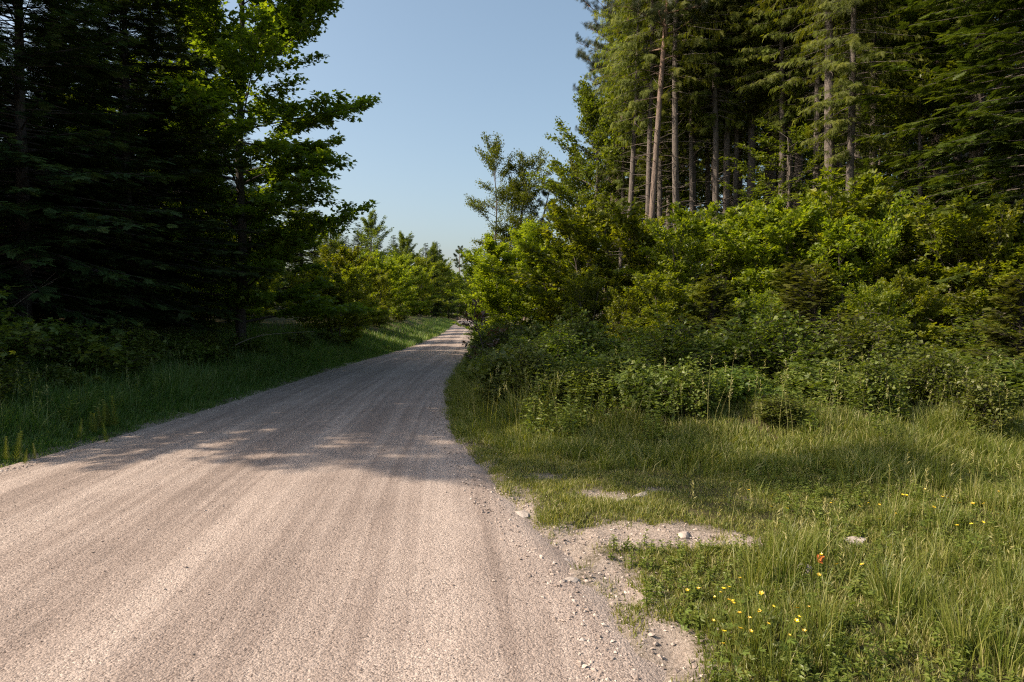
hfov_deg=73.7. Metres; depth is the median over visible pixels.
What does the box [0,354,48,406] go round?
bramble bush
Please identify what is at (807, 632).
buttercup
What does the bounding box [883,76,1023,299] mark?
understorey beech
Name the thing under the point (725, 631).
buttercup
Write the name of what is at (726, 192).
tall spruce
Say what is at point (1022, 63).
forest tree
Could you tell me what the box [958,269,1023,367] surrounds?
young spruce
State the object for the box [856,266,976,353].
maple shrub
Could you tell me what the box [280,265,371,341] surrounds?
young maple
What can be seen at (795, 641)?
buttercup
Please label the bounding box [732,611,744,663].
buttercup
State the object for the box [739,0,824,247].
spruce pole
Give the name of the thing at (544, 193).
leaning pine
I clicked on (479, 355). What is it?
bramble bush
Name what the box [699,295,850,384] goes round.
bramble bush
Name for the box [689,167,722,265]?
forest tree
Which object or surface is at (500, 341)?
bramble bush
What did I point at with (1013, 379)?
bramble bush
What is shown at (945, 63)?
understorey beech
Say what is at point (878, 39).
tall spruce
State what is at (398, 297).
maple bush
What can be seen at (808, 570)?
stone
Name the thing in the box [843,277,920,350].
hazel shrub
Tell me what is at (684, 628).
buttercup
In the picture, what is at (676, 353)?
bramble bush
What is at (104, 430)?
horsetail
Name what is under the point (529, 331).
bramble bush
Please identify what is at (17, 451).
horsetail
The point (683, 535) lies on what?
stone
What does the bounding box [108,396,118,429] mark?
horsetail
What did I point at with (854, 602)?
buttercup
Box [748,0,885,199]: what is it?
tall spruce
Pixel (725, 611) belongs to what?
buttercup
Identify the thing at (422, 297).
spruce
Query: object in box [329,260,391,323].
maple bush
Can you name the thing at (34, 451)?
horsetail
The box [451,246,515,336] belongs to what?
hornbeam
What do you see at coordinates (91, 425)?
horsetail
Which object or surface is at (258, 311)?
understorey bush
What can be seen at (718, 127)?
spruce pole
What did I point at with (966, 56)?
layered fir
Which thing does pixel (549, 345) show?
bramble bush
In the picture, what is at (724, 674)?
buttercup
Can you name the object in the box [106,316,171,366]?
leafy bush
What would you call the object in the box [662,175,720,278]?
understorey beech
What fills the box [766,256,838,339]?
young spruce
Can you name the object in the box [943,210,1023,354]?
maple shrub
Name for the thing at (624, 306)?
hazel shrub
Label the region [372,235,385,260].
spruce
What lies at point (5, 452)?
horsetail
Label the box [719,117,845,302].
understorey beech
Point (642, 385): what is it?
bramble bush
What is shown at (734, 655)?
buttercup
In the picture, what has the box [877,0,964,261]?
tall spruce
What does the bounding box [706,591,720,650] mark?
buttercup
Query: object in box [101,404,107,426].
horsetail
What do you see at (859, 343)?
bramble bush
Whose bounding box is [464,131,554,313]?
beech tree
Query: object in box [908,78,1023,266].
understorey beech
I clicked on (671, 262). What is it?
hazel shrub
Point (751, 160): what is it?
tall spruce
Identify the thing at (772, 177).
spruce pole
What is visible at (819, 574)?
buttercup
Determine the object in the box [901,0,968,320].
tall pine
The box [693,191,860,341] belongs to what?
maple shrub
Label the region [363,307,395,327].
bramble bush
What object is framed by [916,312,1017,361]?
bramble bush
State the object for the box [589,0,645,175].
forest tree
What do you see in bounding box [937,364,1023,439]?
leafy bush
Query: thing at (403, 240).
broadleaf tree
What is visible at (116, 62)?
dark fir
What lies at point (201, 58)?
dark fir
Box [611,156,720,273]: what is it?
understorey beech
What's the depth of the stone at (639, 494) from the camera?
6.03 m
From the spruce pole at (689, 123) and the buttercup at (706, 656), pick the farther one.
the spruce pole at (689, 123)
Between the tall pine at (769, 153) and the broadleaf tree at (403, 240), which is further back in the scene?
the broadleaf tree at (403, 240)
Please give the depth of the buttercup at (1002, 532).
4.64 m
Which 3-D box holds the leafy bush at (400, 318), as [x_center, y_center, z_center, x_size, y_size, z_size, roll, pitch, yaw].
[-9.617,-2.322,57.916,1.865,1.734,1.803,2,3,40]
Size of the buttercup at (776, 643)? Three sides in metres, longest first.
0.278 x 0.063 x 0.061 m
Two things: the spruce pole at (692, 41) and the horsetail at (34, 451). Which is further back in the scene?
the spruce pole at (692, 41)
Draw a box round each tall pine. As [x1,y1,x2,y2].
[572,0,648,324]
[574,0,625,322]
[607,0,709,319]
[723,12,813,204]
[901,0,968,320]
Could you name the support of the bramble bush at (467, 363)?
on the ground at (670, 633)
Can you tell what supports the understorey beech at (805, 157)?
on the ground at (670, 633)
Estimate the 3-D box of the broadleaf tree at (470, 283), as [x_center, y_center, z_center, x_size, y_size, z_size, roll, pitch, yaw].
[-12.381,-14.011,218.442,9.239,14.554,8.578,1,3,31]
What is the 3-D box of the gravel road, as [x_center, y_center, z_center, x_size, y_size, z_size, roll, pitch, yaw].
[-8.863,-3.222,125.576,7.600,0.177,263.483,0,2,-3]
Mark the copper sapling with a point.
(482, 316)
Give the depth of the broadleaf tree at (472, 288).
202.74 m
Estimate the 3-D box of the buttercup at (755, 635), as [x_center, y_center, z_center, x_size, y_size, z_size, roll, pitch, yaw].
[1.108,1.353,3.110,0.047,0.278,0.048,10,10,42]
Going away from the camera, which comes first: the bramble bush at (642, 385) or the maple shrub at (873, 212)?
the bramble bush at (642, 385)
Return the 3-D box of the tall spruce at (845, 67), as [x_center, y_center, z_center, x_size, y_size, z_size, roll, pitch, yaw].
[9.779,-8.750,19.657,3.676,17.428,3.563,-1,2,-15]
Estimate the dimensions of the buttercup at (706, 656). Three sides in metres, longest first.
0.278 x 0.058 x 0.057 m
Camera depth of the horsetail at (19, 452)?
7.46 m
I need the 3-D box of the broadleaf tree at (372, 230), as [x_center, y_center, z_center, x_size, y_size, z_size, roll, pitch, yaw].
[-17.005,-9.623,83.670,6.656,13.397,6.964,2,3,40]
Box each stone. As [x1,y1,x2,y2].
[514,510,529,517]
[564,577,579,582]
[631,491,649,498]
[678,531,688,538]
[797,563,811,573]
[846,536,867,544]
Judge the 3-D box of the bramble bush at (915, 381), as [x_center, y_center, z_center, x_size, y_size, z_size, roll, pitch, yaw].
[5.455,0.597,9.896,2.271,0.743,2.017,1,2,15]
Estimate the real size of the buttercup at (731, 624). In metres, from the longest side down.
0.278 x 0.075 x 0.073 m
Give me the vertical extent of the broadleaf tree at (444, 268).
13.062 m
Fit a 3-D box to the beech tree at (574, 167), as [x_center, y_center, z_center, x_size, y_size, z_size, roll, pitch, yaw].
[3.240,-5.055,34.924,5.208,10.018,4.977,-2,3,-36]
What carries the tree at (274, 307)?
on the ground at (670, 633)
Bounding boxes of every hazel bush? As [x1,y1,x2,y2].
[277,270,325,326]
[335,281,378,334]
[367,268,395,325]
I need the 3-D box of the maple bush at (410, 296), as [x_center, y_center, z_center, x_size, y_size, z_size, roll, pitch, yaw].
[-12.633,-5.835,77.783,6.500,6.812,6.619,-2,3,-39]
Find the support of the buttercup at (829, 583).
on the ground at (670, 633)
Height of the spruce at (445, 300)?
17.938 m
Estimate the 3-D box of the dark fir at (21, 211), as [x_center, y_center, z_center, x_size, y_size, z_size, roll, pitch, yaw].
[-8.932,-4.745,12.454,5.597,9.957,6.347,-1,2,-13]
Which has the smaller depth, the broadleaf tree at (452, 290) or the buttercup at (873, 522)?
the buttercup at (873, 522)
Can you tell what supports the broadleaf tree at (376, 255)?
on the ground at (670, 633)
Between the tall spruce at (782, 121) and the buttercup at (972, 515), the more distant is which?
the tall spruce at (782, 121)
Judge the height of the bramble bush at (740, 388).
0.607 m
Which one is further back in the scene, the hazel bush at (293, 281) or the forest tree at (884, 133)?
the forest tree at (884, 133)
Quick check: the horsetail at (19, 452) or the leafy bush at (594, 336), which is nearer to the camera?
the horsetail at (19, 452)
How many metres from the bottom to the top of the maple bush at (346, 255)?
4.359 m
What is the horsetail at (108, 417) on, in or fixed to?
on the ground at (670, 633)
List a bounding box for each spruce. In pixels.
[303,216,320,263]
[339,235,351,276]
[349,222,366,260]
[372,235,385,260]
[386,235,398,306]
[409,253,433,316]
[416,243,438,315]
[422,250,446,316]
[433,242,453,316]
[443,267,460,318]
[588,2,656,321]
[603,27,646,206]
[612,0,697,304]
[637,23,704,268]
[637,23,721,227]
[646,0,742,218]
[670,0,777,317]
[677,270,749,345]
[678,13,746,209]
[691,0,803,290]
[703,88,767,268]
[723,0,835,270]
[733,0,868,257]
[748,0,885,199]
[751,0,878,265]
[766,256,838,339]
[775,260,865,344]
[794,0,931,201]
[796,0,935,317]
[867,0,955,258]
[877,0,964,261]
[890,0,1023,316]
[918,0,1023,312]
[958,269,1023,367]
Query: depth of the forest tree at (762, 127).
30.11 m
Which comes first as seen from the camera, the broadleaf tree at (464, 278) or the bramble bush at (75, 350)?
the bramble bush at (75, 350)
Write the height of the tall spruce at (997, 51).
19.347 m
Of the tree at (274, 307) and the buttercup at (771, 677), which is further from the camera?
the tree at (274, 307)
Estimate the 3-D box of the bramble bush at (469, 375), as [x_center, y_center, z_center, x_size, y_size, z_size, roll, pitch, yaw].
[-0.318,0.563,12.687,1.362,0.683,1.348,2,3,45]
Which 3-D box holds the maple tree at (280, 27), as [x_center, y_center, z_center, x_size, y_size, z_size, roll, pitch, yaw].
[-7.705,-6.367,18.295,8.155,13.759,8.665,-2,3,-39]
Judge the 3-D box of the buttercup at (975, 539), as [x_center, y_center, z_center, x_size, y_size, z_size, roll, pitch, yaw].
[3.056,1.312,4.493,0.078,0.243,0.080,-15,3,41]
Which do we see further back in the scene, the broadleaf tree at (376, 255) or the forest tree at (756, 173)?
the broadleaf tree at (376, 255)
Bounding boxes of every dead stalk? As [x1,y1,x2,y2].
[13,271,58,306]
[236,331,314,344]
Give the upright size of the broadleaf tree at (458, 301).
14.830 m
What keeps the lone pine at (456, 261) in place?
on the ground at (670, 633)
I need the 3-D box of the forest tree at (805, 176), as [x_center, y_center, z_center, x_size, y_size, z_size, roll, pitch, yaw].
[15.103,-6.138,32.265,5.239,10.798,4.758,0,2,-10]
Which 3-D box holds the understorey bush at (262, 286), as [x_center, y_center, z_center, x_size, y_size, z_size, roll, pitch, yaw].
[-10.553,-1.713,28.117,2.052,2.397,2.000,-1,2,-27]
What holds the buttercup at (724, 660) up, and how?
on the ground at (670, 633)
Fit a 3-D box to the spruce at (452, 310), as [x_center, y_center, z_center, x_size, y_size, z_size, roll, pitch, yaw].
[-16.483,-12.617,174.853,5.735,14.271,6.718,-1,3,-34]
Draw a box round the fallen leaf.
[817,554,824,563]
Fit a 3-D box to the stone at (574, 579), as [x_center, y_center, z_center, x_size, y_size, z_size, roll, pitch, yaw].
[0.352,1.459,4.145,0.130,0.051,0.084,-2,3,-40]
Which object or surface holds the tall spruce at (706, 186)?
on the ground at (670, 633)
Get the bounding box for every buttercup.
[677,588,691,632]
[696,587,711,634]
[703,619,715,666]
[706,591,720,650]
[711,585,729,639]
[713,596,729,636]
[713,630,730,681]
[717,587,727,636]
[718,601,734,650]
[720,643,728,676]
[722,626,742,681]
[724,599,732,652]
[731,599,747,646]
[731,610,758,665]
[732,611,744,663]
[733,629,752,673]
[736,577,745,620]
[743,489,751,516]
[744,616,757,669]
[746,622,769,680]
[748,605,774,641]
[751,609,760,661]
[756,591,775,626]
[759,610,788,667]
[768,634,790,680]
[775,507,788,537]
[778,618,798,660]
[779,615,800,672]
[795,607,811,674]
[796,629,811,679]
[802,605,809,657]
[806,573,820,612]
[820,553,835,591]
[836,563,855,611]
[841,505,860,530]
[860,563,884,610]
[871,503,880,529]
[918,506,935,530]
[951,502,964,530]
[954,524,965,557]
[965,521,984,547]
[967,502,978,526]
[970,523,982,554]
[997,513,1008,548]
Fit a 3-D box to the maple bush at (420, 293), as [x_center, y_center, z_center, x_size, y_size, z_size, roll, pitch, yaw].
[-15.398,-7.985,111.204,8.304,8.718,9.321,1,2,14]
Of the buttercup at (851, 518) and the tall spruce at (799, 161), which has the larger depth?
the tall spruce at (799, 161)
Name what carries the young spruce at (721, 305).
on the ground at (670, 633)
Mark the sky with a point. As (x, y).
(446, 73)
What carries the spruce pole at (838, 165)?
on the ground at (670, 633)
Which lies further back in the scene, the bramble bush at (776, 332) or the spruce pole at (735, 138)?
the spruce pole at (735, 138)
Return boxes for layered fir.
[822,0,1023,318]
[852,0,1023,295]
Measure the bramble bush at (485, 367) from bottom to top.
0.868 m
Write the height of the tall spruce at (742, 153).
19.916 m
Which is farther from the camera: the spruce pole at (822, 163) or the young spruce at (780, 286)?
the spruce pole at (822, 163)
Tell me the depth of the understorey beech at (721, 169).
34.75 m
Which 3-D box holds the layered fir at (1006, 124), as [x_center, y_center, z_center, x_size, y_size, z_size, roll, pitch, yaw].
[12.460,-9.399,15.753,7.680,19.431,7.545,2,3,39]
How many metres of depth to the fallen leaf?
4.15 m
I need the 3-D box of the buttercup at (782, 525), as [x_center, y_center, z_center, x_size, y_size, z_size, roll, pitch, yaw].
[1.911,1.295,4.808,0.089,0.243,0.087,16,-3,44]
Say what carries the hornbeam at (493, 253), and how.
on the ground at (670, 633)
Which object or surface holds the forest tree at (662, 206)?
on the ground at (670, 633)
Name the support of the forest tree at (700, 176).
on the ground at (670, 633)
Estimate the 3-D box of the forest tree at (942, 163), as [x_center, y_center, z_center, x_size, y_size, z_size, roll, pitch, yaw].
[25.239,-12.864,39.735,4.970,23.618,4.829,1,3,31]
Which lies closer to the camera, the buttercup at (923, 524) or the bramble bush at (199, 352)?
the buttercup at (923, 524)
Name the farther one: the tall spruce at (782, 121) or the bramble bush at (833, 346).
the tall spruce at (782, 121)
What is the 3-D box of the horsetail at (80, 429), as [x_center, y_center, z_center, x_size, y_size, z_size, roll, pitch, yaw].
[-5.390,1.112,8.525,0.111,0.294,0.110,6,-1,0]
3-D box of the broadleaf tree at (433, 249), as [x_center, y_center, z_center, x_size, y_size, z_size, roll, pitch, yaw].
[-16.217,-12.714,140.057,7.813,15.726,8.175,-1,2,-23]
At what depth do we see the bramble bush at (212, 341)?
15.59 m
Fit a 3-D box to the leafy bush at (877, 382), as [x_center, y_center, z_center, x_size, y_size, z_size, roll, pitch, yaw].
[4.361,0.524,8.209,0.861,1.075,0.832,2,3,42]
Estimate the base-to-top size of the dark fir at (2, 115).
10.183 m
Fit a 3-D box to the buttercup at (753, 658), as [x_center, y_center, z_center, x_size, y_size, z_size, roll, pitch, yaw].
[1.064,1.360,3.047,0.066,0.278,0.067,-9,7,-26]
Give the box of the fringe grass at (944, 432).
[437,343,1023,500]
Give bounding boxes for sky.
[0,0,966,314]
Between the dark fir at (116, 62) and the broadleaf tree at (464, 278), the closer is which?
the dark fir at (116, 62)
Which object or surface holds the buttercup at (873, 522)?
on the ground at (670, 633)
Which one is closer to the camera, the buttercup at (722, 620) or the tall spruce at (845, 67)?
the buttercup at (722, 620)
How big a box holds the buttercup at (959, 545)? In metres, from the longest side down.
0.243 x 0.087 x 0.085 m
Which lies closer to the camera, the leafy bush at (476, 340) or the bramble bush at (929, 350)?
the bramble bush at (929, 350)
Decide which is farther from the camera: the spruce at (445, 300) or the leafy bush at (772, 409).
the spruce at (445, 300)
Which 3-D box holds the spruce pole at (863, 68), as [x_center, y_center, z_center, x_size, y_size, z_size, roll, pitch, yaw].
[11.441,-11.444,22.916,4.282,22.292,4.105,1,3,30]
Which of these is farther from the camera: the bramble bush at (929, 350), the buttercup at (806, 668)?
the bramble bush at (929, 350)
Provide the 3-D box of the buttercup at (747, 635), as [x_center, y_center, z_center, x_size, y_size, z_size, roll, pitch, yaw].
[1.053,1.344,3.081,0.047,0.278,0.049,25,2,9]
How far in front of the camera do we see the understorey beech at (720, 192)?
31.27 m
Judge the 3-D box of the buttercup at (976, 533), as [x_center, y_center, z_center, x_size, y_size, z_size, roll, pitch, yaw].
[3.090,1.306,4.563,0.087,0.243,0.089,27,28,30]
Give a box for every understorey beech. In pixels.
[598,188,665,261]
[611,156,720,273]
[662,127,805,281]
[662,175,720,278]
[666,174,732,263]
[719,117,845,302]
[775,137,894,239]
[792,85,989,262]
[833,56,1023,266]
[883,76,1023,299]
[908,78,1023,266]
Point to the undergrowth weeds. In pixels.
(692, 583)
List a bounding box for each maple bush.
[319,244,386,320]
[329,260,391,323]
[366,257,421,316]
[389,259,427,316]
[406,266,441,316]
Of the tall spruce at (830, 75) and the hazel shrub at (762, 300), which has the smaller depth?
the hazel shrub at (762, 300)
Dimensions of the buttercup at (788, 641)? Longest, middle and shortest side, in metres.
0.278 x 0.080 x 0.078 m
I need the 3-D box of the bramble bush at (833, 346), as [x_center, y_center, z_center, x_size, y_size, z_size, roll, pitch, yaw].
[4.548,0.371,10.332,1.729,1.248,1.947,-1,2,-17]
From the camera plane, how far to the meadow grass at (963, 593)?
4.32 m
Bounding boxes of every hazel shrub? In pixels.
[544,264,623,352]
[603,286,654,345]
[644,215,763,346]
[725,287,792,341]
[782,190,933,339]
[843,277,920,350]
[918,199,1023,348]
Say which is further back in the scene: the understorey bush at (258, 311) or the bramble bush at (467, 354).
the understorey bush at (258, 311)
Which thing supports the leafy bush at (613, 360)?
on the ground at (670, 633)
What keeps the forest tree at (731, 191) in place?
on the ground at (670, 633)
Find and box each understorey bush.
[210,260,267,326]
[246,273,279,325]
[256,267,288,314]
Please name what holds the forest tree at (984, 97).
on the ground at (670, 633)
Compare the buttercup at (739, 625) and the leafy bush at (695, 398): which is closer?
the buttercup at (739, 625)
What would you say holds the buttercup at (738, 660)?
on the ground at (670, 633)
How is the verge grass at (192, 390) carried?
on the ground at (670, 633)
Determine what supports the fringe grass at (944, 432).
on the ground at (670, 633)
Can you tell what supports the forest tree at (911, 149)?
on the ground at (670, 633)
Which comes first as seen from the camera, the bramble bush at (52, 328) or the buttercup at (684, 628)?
the buttercup at (684, 628)
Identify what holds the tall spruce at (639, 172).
on the ground at (670, 633)
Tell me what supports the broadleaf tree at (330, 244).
on the ground at (670, 633)
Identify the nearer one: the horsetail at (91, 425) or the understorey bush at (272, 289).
the horsetail at (91, 425)
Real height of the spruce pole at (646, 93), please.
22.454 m
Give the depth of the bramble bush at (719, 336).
10.70 m
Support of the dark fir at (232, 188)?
on the ground at (670, 633)
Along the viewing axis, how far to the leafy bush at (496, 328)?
19.91 m
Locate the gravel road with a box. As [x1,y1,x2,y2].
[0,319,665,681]
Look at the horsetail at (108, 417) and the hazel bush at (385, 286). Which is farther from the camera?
the hazel bush at (385, 286)
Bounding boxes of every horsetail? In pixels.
[3,436,9,462]
[10,430,23,462]
[13,433,23,458]
[23,450,27,463]
[31,443,36,458]
[76,419,82,437]
[88,411,93,430]
[92,413,97,432]
[100,401,109,424]
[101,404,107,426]
[102,423,110,441]
[105,403,111,427]
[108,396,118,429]
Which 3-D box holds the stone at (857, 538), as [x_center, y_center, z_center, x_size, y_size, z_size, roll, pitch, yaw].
[2.425,1.410,4.817,0.230,0.050,0.125,-1,3,-32]
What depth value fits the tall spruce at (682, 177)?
30.60 m
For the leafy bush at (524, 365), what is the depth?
9.62 m
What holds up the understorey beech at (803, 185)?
on the ground at (670, 633)
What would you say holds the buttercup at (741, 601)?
on the ground at (670, 633)
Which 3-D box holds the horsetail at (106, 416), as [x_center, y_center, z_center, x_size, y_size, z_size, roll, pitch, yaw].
[-5.455,1.003,9.147,0.157,0.420,0.158,6,10,23]
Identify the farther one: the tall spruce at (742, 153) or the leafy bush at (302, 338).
the tall spruce at (742, 153)
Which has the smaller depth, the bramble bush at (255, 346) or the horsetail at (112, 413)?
the horsetail at (112, 413)
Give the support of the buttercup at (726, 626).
on the ground at (670, 633)
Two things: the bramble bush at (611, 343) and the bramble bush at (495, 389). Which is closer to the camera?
the bramble bush at (495, 389)
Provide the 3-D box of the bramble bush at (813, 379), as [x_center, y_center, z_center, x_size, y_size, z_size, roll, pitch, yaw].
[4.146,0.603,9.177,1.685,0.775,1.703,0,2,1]
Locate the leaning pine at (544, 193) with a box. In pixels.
[522,179,558,320]
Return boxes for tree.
[59,0,382,342]
[234,157,289,311]
[273,174,326,308]
[279,263,297,304]
[306,224,345,297]
[348,207,396,269]
[355,249,393,306]
[381,230,424,304]
[384,250,426,316]
[410,254,443,316]
[425,242,454,296]
[426,259,462,317]
[440,269,459,312]
[442,270,469,319]
[456,269,471,316]
[463,274,474,316]
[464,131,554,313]
[465,268,482,313]
[523,75,645,319]
[536,147,605,277]
[579,0,629,212]
[586,1,687,221]
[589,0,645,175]
[618,172,686,263]
[684,73,756,211]
[685,141,710,201]
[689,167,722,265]
[697,108,763,207]
[731,113,812,263]
[742,9,811,196]
[785,116,890,246]
[863,43,917,221]
[867,14,951,190]
[897,30,989,296]
[916,13,1023,164]
[985,13,1023,203]
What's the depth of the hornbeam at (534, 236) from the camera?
25.16 m
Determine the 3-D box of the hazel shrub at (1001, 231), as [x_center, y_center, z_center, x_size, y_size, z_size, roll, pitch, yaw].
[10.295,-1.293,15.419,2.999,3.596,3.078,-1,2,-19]
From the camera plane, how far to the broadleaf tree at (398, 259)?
91.71 m
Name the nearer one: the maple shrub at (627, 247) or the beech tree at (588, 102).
the maple shrub at (627, 247)
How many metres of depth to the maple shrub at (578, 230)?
21.46 m
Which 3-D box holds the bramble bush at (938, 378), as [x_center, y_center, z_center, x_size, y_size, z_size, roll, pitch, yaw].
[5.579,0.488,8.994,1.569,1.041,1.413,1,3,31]
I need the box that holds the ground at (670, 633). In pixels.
[0,307,1023,681]
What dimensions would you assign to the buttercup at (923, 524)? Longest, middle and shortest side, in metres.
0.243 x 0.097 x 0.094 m
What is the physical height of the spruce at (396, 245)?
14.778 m
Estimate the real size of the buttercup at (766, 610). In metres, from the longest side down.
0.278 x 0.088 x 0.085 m
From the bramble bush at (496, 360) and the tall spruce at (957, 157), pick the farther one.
the tall spruce at (957, 157)
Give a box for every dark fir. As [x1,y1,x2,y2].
[0,0,190,334]
[0,0,286,335]
[0,16,166,323]
[0,44,40,255]
[61,0,190,261]
[99,0,269,315]
[182,26,258,318]
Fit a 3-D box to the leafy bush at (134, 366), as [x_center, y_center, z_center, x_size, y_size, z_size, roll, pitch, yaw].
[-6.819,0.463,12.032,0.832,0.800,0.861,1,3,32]
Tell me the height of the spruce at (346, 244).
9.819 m
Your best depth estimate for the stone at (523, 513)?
5.57 m
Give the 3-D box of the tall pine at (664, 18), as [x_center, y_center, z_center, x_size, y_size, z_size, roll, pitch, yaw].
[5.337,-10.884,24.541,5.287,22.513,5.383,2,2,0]
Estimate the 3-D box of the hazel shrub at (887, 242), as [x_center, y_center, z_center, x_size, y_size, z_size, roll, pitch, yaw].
[8.275,-1.453,16.726,3.420,3.995,3.333,0,2,9]
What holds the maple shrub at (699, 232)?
on the ground at (670, 633)
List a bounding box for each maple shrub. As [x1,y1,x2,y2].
[486,197,666,343]
[495,237,611,336]
[580,214,696,332]
[609,200,792,337]
[621,270,728,345]
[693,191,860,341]
[738,165,932,332]
[799,190,954,334]
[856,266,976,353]
[861,191,1023,344]
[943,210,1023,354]
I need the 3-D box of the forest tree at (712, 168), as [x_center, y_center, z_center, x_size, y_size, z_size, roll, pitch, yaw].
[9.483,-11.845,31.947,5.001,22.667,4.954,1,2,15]
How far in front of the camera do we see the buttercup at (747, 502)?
5.32 m
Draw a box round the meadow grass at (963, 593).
[467,390,1023,681]
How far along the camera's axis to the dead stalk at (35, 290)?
12.26 m
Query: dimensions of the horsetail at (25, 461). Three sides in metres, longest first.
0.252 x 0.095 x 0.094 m
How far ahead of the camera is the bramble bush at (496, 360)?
10.56 m
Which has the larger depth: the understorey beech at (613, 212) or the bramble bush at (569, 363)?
the understorey beech at (613, 212)
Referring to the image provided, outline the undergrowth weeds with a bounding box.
[0,315,1023,681]
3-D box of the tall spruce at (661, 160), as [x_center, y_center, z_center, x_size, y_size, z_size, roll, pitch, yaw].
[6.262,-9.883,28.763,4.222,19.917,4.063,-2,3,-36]
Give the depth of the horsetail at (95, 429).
8.87 m
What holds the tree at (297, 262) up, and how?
on the ground at (670, 633)
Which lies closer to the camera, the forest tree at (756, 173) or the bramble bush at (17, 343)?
the bramble bush at (17, 343)
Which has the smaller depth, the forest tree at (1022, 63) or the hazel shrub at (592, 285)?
the hazel shrub at (592, 285)
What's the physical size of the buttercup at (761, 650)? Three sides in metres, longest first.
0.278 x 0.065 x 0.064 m
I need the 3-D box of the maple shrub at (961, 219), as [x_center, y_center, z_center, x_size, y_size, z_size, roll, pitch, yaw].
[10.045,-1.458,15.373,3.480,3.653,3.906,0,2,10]
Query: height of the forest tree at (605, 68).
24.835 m
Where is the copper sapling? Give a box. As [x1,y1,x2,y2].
[455,298,506,359]
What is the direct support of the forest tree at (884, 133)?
on the ground at (670, 633)
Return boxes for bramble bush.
[0,284,78,357]
[0,301,56,367]
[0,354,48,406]
[10,323,161,376]
[14,363,106,397]
[151,333,226,366]
[178,331,245,363]
[220,333,272,356]
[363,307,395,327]
[455,354,496,385]
[455,355,493,367]
[459,344,559,390]
[459,345,494,367]
[459,347,497,366]
[468,373,546,402]
[470,348,512,394]
[471,317,532,350]
[499,314,565,352]
[509,323,598,371]
[534,357,622,404]
[554,356,655,384]
[576,327,661,366]
[608,357,704,417]
[616,309,731,376]
[664,319,776,378]
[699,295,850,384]
[700,364,795,405]
[759,325,885,380]
[761,357,896,406]
[798,302,939,376]
[804,356,972,402]
[872,345,971,366]
[887,338,1004,409]
[898,346,1022,390]
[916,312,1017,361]
[952,355,1023,409]
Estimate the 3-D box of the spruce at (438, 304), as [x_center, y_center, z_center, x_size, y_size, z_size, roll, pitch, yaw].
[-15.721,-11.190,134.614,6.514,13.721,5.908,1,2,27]
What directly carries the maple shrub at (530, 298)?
on the ground at (670, 633)
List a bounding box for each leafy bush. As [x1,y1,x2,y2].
[105,349,155,377]
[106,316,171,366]
[283,324,315,348]
[390,305,408,321]
[465,327,492,358]
[474,321,512,339]
[478,330,527,358]
[496,331,558,401]
[543,301,619,367]
[587,343,653,400]
[666,352,729,419]
[748,392,812,426]
[833,344,914,419]
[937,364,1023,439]
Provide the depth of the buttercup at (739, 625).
3.20 m
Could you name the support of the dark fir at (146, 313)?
on the ground at (670, 633)
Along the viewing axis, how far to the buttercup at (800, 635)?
3.03 m
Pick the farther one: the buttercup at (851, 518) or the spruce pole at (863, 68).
the spruce pole at (863, 68)
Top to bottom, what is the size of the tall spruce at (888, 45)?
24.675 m
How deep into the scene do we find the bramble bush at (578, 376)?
9.22 m
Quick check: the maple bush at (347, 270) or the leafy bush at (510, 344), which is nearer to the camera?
the leafy bush at (510, 344)
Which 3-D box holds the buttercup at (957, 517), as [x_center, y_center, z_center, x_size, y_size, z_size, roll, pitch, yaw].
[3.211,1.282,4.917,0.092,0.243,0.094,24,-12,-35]
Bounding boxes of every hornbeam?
[442,219,556,339]
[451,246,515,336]
[483,221,574,329]
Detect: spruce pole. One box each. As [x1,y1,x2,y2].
[588,0,686,318]
[606,0,707,244]
[613,0,737,274]
[646,1,733,281]
[662,0,771,280]
[692,0,775,289]
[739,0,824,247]
[740,43,812,292]
[776,41,884,187]
[786,1,901,206]
[806,15,865,195]
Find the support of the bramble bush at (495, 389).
on the ground at (670, 633)
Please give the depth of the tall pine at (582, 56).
32.34 m
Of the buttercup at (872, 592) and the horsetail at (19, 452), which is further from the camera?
the horsetail at (19, 452)
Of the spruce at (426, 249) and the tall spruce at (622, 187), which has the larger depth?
the spruce at (426, 249)
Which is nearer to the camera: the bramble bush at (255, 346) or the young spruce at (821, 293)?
the young spruce at (821, 293)
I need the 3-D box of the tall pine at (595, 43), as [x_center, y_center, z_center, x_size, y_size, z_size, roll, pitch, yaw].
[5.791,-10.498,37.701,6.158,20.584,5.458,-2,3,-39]
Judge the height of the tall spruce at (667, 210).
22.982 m
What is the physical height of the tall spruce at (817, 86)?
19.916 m
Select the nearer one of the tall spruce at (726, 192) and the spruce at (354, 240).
the tall spruce at (726, 192)
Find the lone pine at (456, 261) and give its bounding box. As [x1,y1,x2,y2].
[451,245,466,318]
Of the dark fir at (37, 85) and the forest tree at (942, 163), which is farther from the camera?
the forest tree at (942, 163)
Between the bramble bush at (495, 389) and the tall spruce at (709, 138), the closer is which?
the bramble bush at (495, 389)
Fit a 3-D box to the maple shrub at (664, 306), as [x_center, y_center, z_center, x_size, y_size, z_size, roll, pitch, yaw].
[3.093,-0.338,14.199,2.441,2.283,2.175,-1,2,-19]
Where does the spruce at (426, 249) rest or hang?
on the ground at (670, 633)
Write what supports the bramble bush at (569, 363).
on the ground at (670, 633)
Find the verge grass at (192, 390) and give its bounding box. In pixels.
[0,311,487,467]

